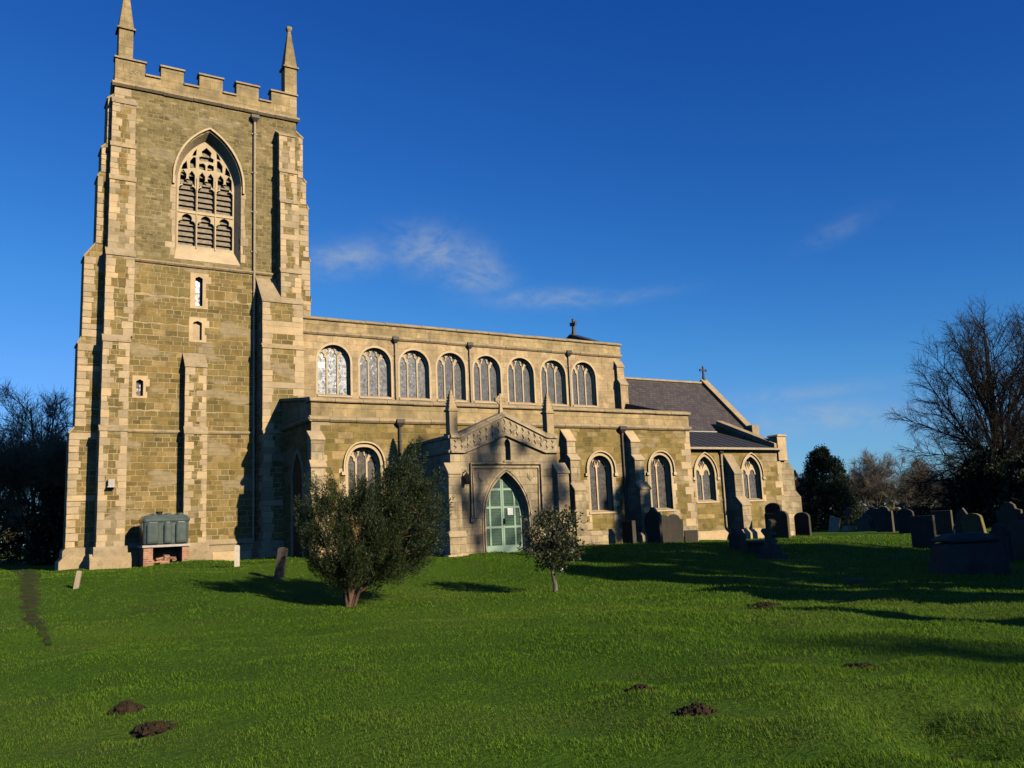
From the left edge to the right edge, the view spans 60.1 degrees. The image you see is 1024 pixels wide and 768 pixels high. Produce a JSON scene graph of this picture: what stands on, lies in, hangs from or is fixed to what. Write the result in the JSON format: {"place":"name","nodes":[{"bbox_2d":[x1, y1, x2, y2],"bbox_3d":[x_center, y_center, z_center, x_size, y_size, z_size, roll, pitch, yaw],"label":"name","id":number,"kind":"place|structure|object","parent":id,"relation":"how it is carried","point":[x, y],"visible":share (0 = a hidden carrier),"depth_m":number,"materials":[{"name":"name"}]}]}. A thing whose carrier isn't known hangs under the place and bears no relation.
{"place":"outdoors","nodes":[
{"label":"outdoors","id":0,"kind":"place"},
{"bbox_2d":[8,568,51,645],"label":"path","id":1,"kind":"structure","parent":0,"point":[30,598],"depth_m":19.98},
{"bbox_2d":[0,524,1023,767],"bbox_3d":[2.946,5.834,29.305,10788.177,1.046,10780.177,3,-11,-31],"label":"ground","id":2,"kind":"structure","parent":0,"point":[890,696],"depth_m":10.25,"materials":[{"name":"plant"}]},
{"bbox_2d":[0,503,32,563],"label":"shrub","id":3,"kind":"object","parent":2,"relation":"on","point":[11,548],"visible":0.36,"depth_m":53.41,"materials":[{"name":"green plant"}]},
{"bbox_2d":[0,438,47,540],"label":"bare tree","id":4,"kind":"object","parent":2,"relation":"on","point":[4,471],"visible":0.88,"depth_m":44.93,"materials":[{"name":"brown plant"}]},
{"bbox_2d":[0,434,51,537],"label":"bare tree","id":5,"kind":"object","parent":2,"relation":"on","point":[14,491],"visible":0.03,"depth_m":51.48,"materials":[{"name":"brown plant"}]},
{"bbox_2d":[0,400,68,562],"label":"bare tree","id":6,"kind":"object","parent":2,"relation":"on","point":[54,465],"visible":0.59,"depth_m":46.85,"materials":[{"name":"brown plant"}]},
{"bbox_2d":[0,380,72,486],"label":"bare tree","id":7,"kind":"object","parent":2,"relation":"on","point":[52,415],"visible":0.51,"depth_m":51.46,"materials":[{"name":"brown plant"}]},
{"bbox_2d":[22,484,64,565],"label":"shrub","id":8,"kind":"object","parent":2,"relation":"on","point":[48,530],"visible":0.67,"depth_m":43.91,"materials":[{"name":"green plant"}]},
{"bbox_2d":[73,571,81,588],"bbox_3d":[-10.937,5.045,22.253,0.120,0.690,0.090,8,-11,-10],"label":"marker stone","id":9,"kind":"object","parent":2,"relation":"on","point":[77,579],"visible":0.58,"depth_m":22.24,"materials":[{"name":"beige stone"}]},
{"bbox_2d":[108,700,145,713],"bbox_3d":[-3.737,3.161,8.606,0.343,0.152,0.329,3,-11,-31],"label":"molehill","id":10,"kind":"object","parent":2,"relation":"on","point":[124,707],"visible":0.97,"depth_m":8.56,"materials":[{"name":"brown soil"}]},
{"bbox_2d":[132,720,178,737],"bbox_3d":[-3.159,3.054,7.851,0.399,0.117,0.427,3,-11,-31],"label":"molehill","id":11,"kind":"object","parent":2,"relation":"on","point":[148,729],"visible":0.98,"depth_m":7.76,"materials":[{"name":"brown soil"}]},
{"bbox_2d":[137,543,190,566],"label":"brick plinth","id":12,"kind":"structure","parent":2,"relation":"on","point":[148,555],"depth_m":32.24,"materials":[{"name":"brick"}]},
{"bbox_2d":[138,512,189,545],"bbox_3d":[-12.750,5.280,32.465,1.640,1.200,1.260,3,-11,-31],"label":"oil tank","id":13,"kind":"object","parent":12,"relation":"on","point":[157,528],"visible":1,"depth_m":31.97,"materials":[{"name":"green plastic"}]},
{"bbox_2d":[234,545,239,566],"bbox_3d":[-8.617,5.510,27.751,0.160,0.910,0.130,0,-10,-17],"label":"marker post","id":14,"kind":"object","parent":2,"relation":"on","point":[236,555],"visible":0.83,"depth_m":27.71,"materials":[{"name":"white stone"}]},
{"bbox_2d":[274,547,287,578],"bbox_3d":[-6.223,4.937,23.801,0.240,1.090,0.180,6,-9,0],"label":"gravestone","id":15,"kind":"object","parent":2,"relation":"on","point":[281,561],"visible":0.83,"depth_m":23.74,"materials":[{"name":"stone"}]},
{"bbox_2d":[292,436,454,606],"bbox_3d":[-3.081,3.136,19.774,3.582,4.036,2.485,1,-10,-19],"label":"yew bush","id":16,"kind":"object","parent":2,"relation":"on","point":[389,516],"visible":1,"depth_m":19.40,"materials":[{"name":"green plant"}]},
{"bbox_2d":[55,0,801,570],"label":"church","id":17,"kind":"structure","parent":2,"relation":"on","point":[229,390],"depth_m":35.83,"materials":[{"name":"stone"}]},
{"bbox_2d":[132,375,149,397],"bbox_3d":[-14.364,0.140,34.198,0.628,0.874,0.432,3,-11,-31],"label":"slit window","id":18,"kind":"structure","parent":17,"relation":"in","point":[139,387],"depth_m":34.09,"materials":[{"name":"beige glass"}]},
{"bbox_2d":[189,317,208,342],"bbox_3d":[-12.658,-2.135,35.681,0.789,1.022,0.432,3,-11,-31],"label":"slit window","id":19,"kind":"structure","parent":17,"relation":"in","point":[195,329],"depth_m":35.57,"materials":[{"name":"beige stone"}]},
{"bbox_2d":[190,272,210,309],"bbox_3d":[-12.688,-3.722,35.960,0.820,1.480,0.432,3,-11,-31],"label":"slit window","id":20,"kind":"structure","parent":17,"relation":"in","point":[196,297],"depth_m":35.85,"materials":[{"name":"beige stone"}]},
{"bbox_2d":[172,128,244,265],"bbox_3d":[-12.711,-7.788,36.901,2.890,5.801,0.890,3,-11,-31],"label":"belfry window","id":21,"kind":"structure","parent":17,"relation":"in","point":[188,251],"depth_m":37.10,"materials":[{"name":"stone"}]},
{"bbox_2d":[316,343,352,397],"bbox_3d":[-7.777,-0.583,38.470,1.670,2.418,0.410,3,-11,-31],"label":"window","id":22,"kind":"structure","parent":17,"relation":"in","point":[334,380],"depth_m":38.60,"materials":[{"name":"glass"}]},
{"bbox_2d":[341,441,385,519],"bbox_3d":[-5.624,3.646,33.417,1.860,2.930,0.520,3,-11,-31],"label":"window","id":23,"kind":"structure","parent":17,"relation":"in","point":[362,460],"depth_m":33.65,"materials":[{"name":"stone"}]},
{"bbox_2d":[358,346,393,399],"bbox_3d":[-6.138,-0.494,39.467,1.670,2.418,0.410,3,-11,-31],"label":"window","id":24,"kind":"structure","parent":17,"relation":"in","point":[374,366],"depth_m":39.58,"materials":[{"name":"glass"}]},
{"bbox_2d":[398,348,431,400],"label":"window","id":25,"kind":"structure","parent":17,"relation":"in","point":[412,365],"depth_m":40.58,"materials":[{"name":"glass"}]},
{"bbox_2d":[435,351,467,402],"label":"window","id":26,"kind":"structure","parent":17,"relation":"in","point":[449,369],"depth_m":41.59,"materials":[{"name":"glass"}]},
{"bbox_2d":[472,354,502,403],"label":"window","id":27,"kind":"structure","parent":17,"relation":"in","point":[486,383],"depth_m":42.57,"materials":[{"name":"glass"}]},
{"bbox_2d":[486,476,522,551],"bbox_3d":[-0.336,4.798,32.607,1.730,2.947,0.172,3,-11,-31],"label":"door","id":28,"kind":"structure","parent":17,"relation":"in","point":[503,521],"depth_m":32.66,"materials":[{"name":"green paint"}]},
{"bbox_2d":[506,356,536,404],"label":"window","id":29,"kind":"structure","parent":17,"relation":"in","point":[520,379],"depth_m":43.57,"materials":[{"name":"glass"}]},
{"bbox_2d":[540,358,568,406],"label":"window","id":30,"kind":"structure","parent":17,"relation":"in","point":[552,382],"depth_m":44.60,"materials":[{"name":"glass"}]},
{"bbox_2d":[571,360,598,407],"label":"window","id":31,"kind":"structure","parent":17,"relation":"in","point":[582,376],"depth_m":45.56,"materials":[{"name":"glass"}]},
{"bbox_2d":[584,451,617,513],"bbox_3d":[3.851,4.352,39.140,1.780,2.780,0.530,3,-11,-31],"label":"window","id":32,"kind":"structure","parent":17,"relation":"in","point":[597,467],"depth_m":39.32,"materials":[{"name":"stone"}]},
{"bbox_2d":[646,450,676,511],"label":"window","id":33,"kind":"structure","parent":17,"relation":"in","point":[657,466],"depth_m":41.14,"materials":[{"name":"stone"}]},
{"bbox_2d":[693,452,719,503],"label":"window","id":34,"kind":"structure","parent":17,"relation":"in","point":[702,469],"depth_m":43.76,"materials":[{"name":"stone"}]},
{"bbox_2d":[740,452,765,501],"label":"window","id":35,"kind":"structure","parent":17,"relation":"in","point":[750,476],"depth_m":45.44,"materials":[{"name":"stone"}]},
{"bbox_2d":[0,470,943,550],"bbox_3d":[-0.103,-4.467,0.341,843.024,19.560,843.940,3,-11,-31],"label":"woods","id":36,"kind":"object","parent":2,"relation":"on","point":[895,506],"visible":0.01,"depth_m":254.85,"materials":[{"name":"brown plant"}]},
{"bbox_2d":[516,504,588,591],"bbox_3d":[1.007,3.861,20.423,1.667,2.210,1.572,-4,-9,9],"label":"tree","id":37,"kind":"object","parent":2,"relation":"on","point":[553,540],"visible":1,"depth_m":20.21,"materials":[{"name":"green plant"}]},
{"bbox_2d":[622,520,636,543],"bbox_3d":[5.038,6.481,38.039,0.200,1.200,0.720,3,-11,-31],"label":"gravestone","id":38,"kind":"object","parent":2,"relation":"on","point":[628,531],"visible":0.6,"depth_m":37.90,"materials":[{"name":"stone"}]},
{"bbox_2d":[624,683,656,691],"bbox_3d":[1.213,2.914,8.411,0.306,0.125,0.282,-7,-10,27],"label":"molehill","id":39,"kind":"object","parent":2,"relation":"on","point":[640,686],"visible":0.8,"depth_m":8.37,"materials":[{"name":"brown soil"}]},
{"bbox_2d":[645,507,662,542],"bbox_3d":[6.165,6.245,38.423,0.160,1.790,0.850,5,-11,-37],"label":"gravestone","id":40,"kind":"object","parent":2,"relation":"on","point":[653,521],"visible":0.82,"depth_m":38.34,"materials":[{"name":"stone"}]},
{"bbox_2d":[661,515,670,542],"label":"gravestone","id":41,"kind":"object","parent":2,"relation":"on","point":[666,529],"visible":0.39,"depth_m":39.37,"materials":[{"name":"stone"}]},
{"bbox_2d":[668,514,683,542],"bbox_3d":[7.304,6.627,39.862,0.820,1.525,0.120,-2,-6,-4],"label":"gravestone","id":42,"kind":"object","parent":2,"relation":"on","point":[676,527],"visible":0.61,"depth_m":39.82,"materials":[{"name":"stone"}]},
{"bbox_2d":[684,530,697,541],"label":"gravestone","id":43,"kind":"object","parent":2,"relation":"on","point":[690,535],"visible":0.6,"depth_m":40.20,"materials":[{"name":"stone"}]},
{"bbox_2d":[676,702,717,715],"bbox_3d":[1.528,2.721,7.358,0.318,0.131,0.330,-10,-12,37],"label":"molehill","id":44,"kind":"object","parent":2,"relation":"on","point":[697,708],"visible":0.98,"depth_m":7.31,"materials":[{"name":"brown soil"}]},
{"bbox_2d":[728,529,746,549],"bbox_3d":[8.310,5.835,32.623,0.300,0.990,0.620,2,-10,-27],"label":"gravestone","id":45,"kind":"object","parent":2,"relation":"on","point":[737,537],"visible":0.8,"depth_m":32.47,"materials":[{"name":"stone"}]},
{"bbox_2d":[743,539,777,553],"bbox_3d":[8.825,5.865,31.388,0.900,0.660,0.840,3,-11,-31],"label":"table tomb","id":46,"kind":"object","parent":2,"relation":"on","point":[754,546],"visible":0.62,"depth_m":31.17,"materials":[{"name":"stone"}]},
{"bbox_2d":[747,602,780,607],"bbox_3d":[4.467,3.925,15.699,0.660,0.116,0.627,3,-11,-31],"label":"molehill","id":47,"kind":"object","parent":2,"relation":"on","point":[766,604],"visible":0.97,"depth_m":15.57,"materials":[{"name":"brown soil"}]},
{"bbox_2d":[764,513,772,527],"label":"gravestone","id":48,"kind":"object","parent":2,"relation":"on","point":[768,516],"visible":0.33,"depth_m":42.64,"materials":[{"name":"stone"}]},
{"bbox_2d":[756,519,787,559],"bbox_3d":[8.527,5.247,29.236,0.796,1.569,0.756,3,-11,-31],"label":"cross monument","id":49,"kind":"object","parent":2,"relation":"on","point":[770,548],"visible":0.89,"depth_m":29.09,"materials":[{"name":"stone"}]},
{"bbox_2d":[765,503,781,513],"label":"gravestone","id":50,"kind":"object","parent":2,"relation":"on","point":[772,507],"visible":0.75,"depth_m":43.55,"materials":[{"name":"stone"}]},
{"bbox_2d":[772,510,790,537],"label":"gravestone","id":51,"kind":"object","parent":2,"relation":"on","point":[782,524],"visible":0.82,"depth_m":41.47,"materials":[{"name":"stone"}]},
{"bbox_2d":[794,512,811,535],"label":"gravestone","id":52,"kind":"object","parent":2,"relation":"on","point":[802,521],"visible":0.83,"depth_m":45.29,"materials":[{"name":"stone"}]},
{"bbox_2d":[795,473,835,499],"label":"bare tree","id":53,"kind":"object","parent":2,"relation":"on","point":[798,483],"visible":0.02,"depth_m":81.33,"materials":[{"name":"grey plant"}]},
{"bbox_2d":[795,443,866,530],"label":"conifer","id":54,"kind":"object","parent":2,"relation":"on","point":[816,493],"visible":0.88,"depth_m":69.27,"materials":[{"name":"green plant"}]},
{"bbox_2d":[829,516,840,530],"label":"gravestone","id":55,"kind":"object","parent":2,"relation":"on","point":[834,523],"visible":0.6,"depth_m":64.43,"materials":[{"name":"grey stone"}]},
{"bbox_2d":[842,507,853,530],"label":"grave cross","id":56,"kind":"object","parent":2,"relation":"on","point":[847,527],"visible":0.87,"depth_m":62.24,"materials":[{"name":"stone"}]},
{"bbox_2d":[845,578,864,583],"bbox_3d":[8.130,4.793,20.955,0.420,0.370,0.200,-5,-10,18],"label":"kerb stone","id":57,"kind":"object","parent":2,"relation":"on","point":[853,580],"visible":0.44,"depth_m":20.89,"materials":[{"name":"stone"}]},
{"bbox_2d":[842,663,877,669],"bbox_3d":[3.749,3.062,9.529,0.381,0.103,0.377,-6,-10,20],"label":"molehill","id":58,"kind":"object","parent":2,"relation":"on","point":[861,665],"visible":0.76,"depth_m":9.53,"materials":[{"name":"brown soil"}]},
{"bbox_2d":[855,516,871,531],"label":"gravestone","id":59,"kind":"object","parent":2,"relation":"on","point":[862,524],"visible":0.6,"depth_m":59.80,"materials":[{"name":"stone"}]},
{"bbox_2d":[856,512,873,530],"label":"gravestone","id":60,"kind":"object","parent":2,"relation":"on","point":[871,520],"visible":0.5,"depth_m":60.26,"materials":[{"name":"stone"}]},
{"bbox_2d":[865,508,877,528],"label":"gravestone","id":61,"kind":"object","parent":2,"relation":"on","point":[870,512],"visible":0.39,"depth_m":64.56,"materials":[{"name":"stone"}]},
{"bbox_2d":[844,448,920,511],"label":"bare tree","id":62,"kind":"object","parent":2,"relation":"on","point":[873,477],"visible":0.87,"depth_m":78.99,"materials":[{"name":"brown plant"}]},
{"bbox_2d":[875,506,894,531],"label":"gravestone","id":63,"kind":"object","parent":2,"relation":"on","point":[884,518],"visible":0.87,"depth_m":49.44,"materials":[{"name":"stone"}]},
{"bbox_2d":[893,514,897,529],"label":"gravestone","id":64,"kind":"object","parent":2,"relation":"on","point":[895,522],"visible":0.06,"depth_m":60.07,"materials":[{"name":"stone"}]},
{"bbox_2d":[896,509,913,532],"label":"gravestone","id":65,"kind":"object","parent":2,"relation":"on","point":[902,516],"visible":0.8,"depth_m":47.16,"materials":[{"name":"stone"}]},
{"bbox_2d":[879,505,953,515],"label":"hedge","id":66,"kind":"object","parent":2,"relation":"on","point":[922,512],"visible":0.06,"depth_m":74.81,"materials":[{"name":"green plant"}]},
{"bbox_2d":[881,452,956,513],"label":"bare tree","id":67,"kind":"object","parent":2,"relation":"on","point":[904,470],"visible":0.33,"depth_m":80.44,"materials":[{"name":"brown plant"}]},
{"bbox_2d":[909,515,936,548],"bbox_3d":[15.349,5.646,33.012,0.130,1.470,0.980,3,-11,-31],"label":"gravestone","id":68,"kind":"object","parent":2,"relation":"on","point":[923,530],"visible":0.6,"depth_m":32.98,"materials":[{"name":"stone"}]},
{"bbox_2d":[930,510,954,534],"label":"gravestone","id":69,"kind":"object","parent":2,"relation":"on","point":[944,524],"visible":0.54,"depth_m":41.95,"materials":[{"name":"stone"}]},
{"bbox_2d":[881,290,1023,521],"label":"bare tree","id":70,"kind":"object","parent":2,"relation":"on","point":[982,393],"visible":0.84,"depth_m":57.81,"materials":[{"name":"brown plant"}]},
{"bbox_2d":[934,449,970,499],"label":"bare tree","id":71,"kind":"object","parent":2,"relation":"on","point":[947,472],"visible":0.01,"depth_m":79.56,"materials":[{"name":"brown plant"}]},
{"bbox_2d":[931,755,975,762],"bbox_3d":[2.991,2.640,6.137,0.410,0.103,0.440,3,-11,-31],"label":"molehill","id":72,"kind":"object","parent":2,"relation":"on","point":[954,757],"visible":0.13,"depth_m":6.17,"materials":[{"name":"brown soil"}]},
{"bbox_2d":[955,508,967,532],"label":"gravestone","id":73,"kind":"object","parent":2,"relation":"on","point":[960,513],"visible":0.47,"depth_m":39.83,"materials":[{"name":"stone"}]},
{"bbox_2d":[929,532,1011,574],"bbox_3d":[10.903,4.155,21.198,1.596,1.185,1.274,-3,-9,0],"label":"chest tomb","id":74,"kind":"object","parent":2,"relation":"on","point":[973,553],"visible":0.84,"depth_m":20.76,"materials":[{"name":"stone"}]},
{"bbox_2d":[960,513,986,532],"bbox_3d":[19.527,6.152,37.405,0.180,1.370,0.920,3,-20,-31],"label":"gravestone","id":75,"kind":"object","parent":2,"relation":"on","point":[972,522],"visible":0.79,"depth_m":37.37,"materials":[{"name":"grey stone"}]},
{"bbox_2d":[936,446,1023,527],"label":"holly tree","id":76,"kind":"object","parent":2,"relation":"on","point":[968,477],"visible":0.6,"depth_m":54.88,"materials":[{"name":"green plant"}]},
{"bbox_2d":[989,523,1013,561],"bbox_3d":[13.966,4.666,25.279,0.130,1.366,0.620,1,-10,-23],"label":"gravestone","id":77,"kind":"object","parent":2,"relation":"on","point":[1001,532],"visible":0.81,"depth_m":25.12,"materials":[{"name":"stone"}]},
{"bbox_2d":[988,453,1023,523],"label":"holly tree","id":78,"kind":"object","parent":2,"relation":"on","point":[1013,485],"visible":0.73,"depth_m":50.45,"materials":[{"name":"green plant"}]},
{"bbox_2d":[996,502,1022,528],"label":"gravestone","id":79,"kind":"object","parent":2,"relation":"on","point":[1007,513],"visible":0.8,"depth_m":40.08,"materials":[{"name":"stone"}]},
{"bbox_2d":[1007,520,1023,559],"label":"gravestone","id":80,"kind":"object","parent":2,"relation":"on","point":[1015,529],"visible":0.83,"depth_m":26.07,"materials":[{"name":"stone"}]},
{"bbox_2d":[0,0,1023,545],"label":"sky","id":81,"kind":"structure","parent":0,"point":[775,198],"materials":[{"name":"blue"}]}
]}

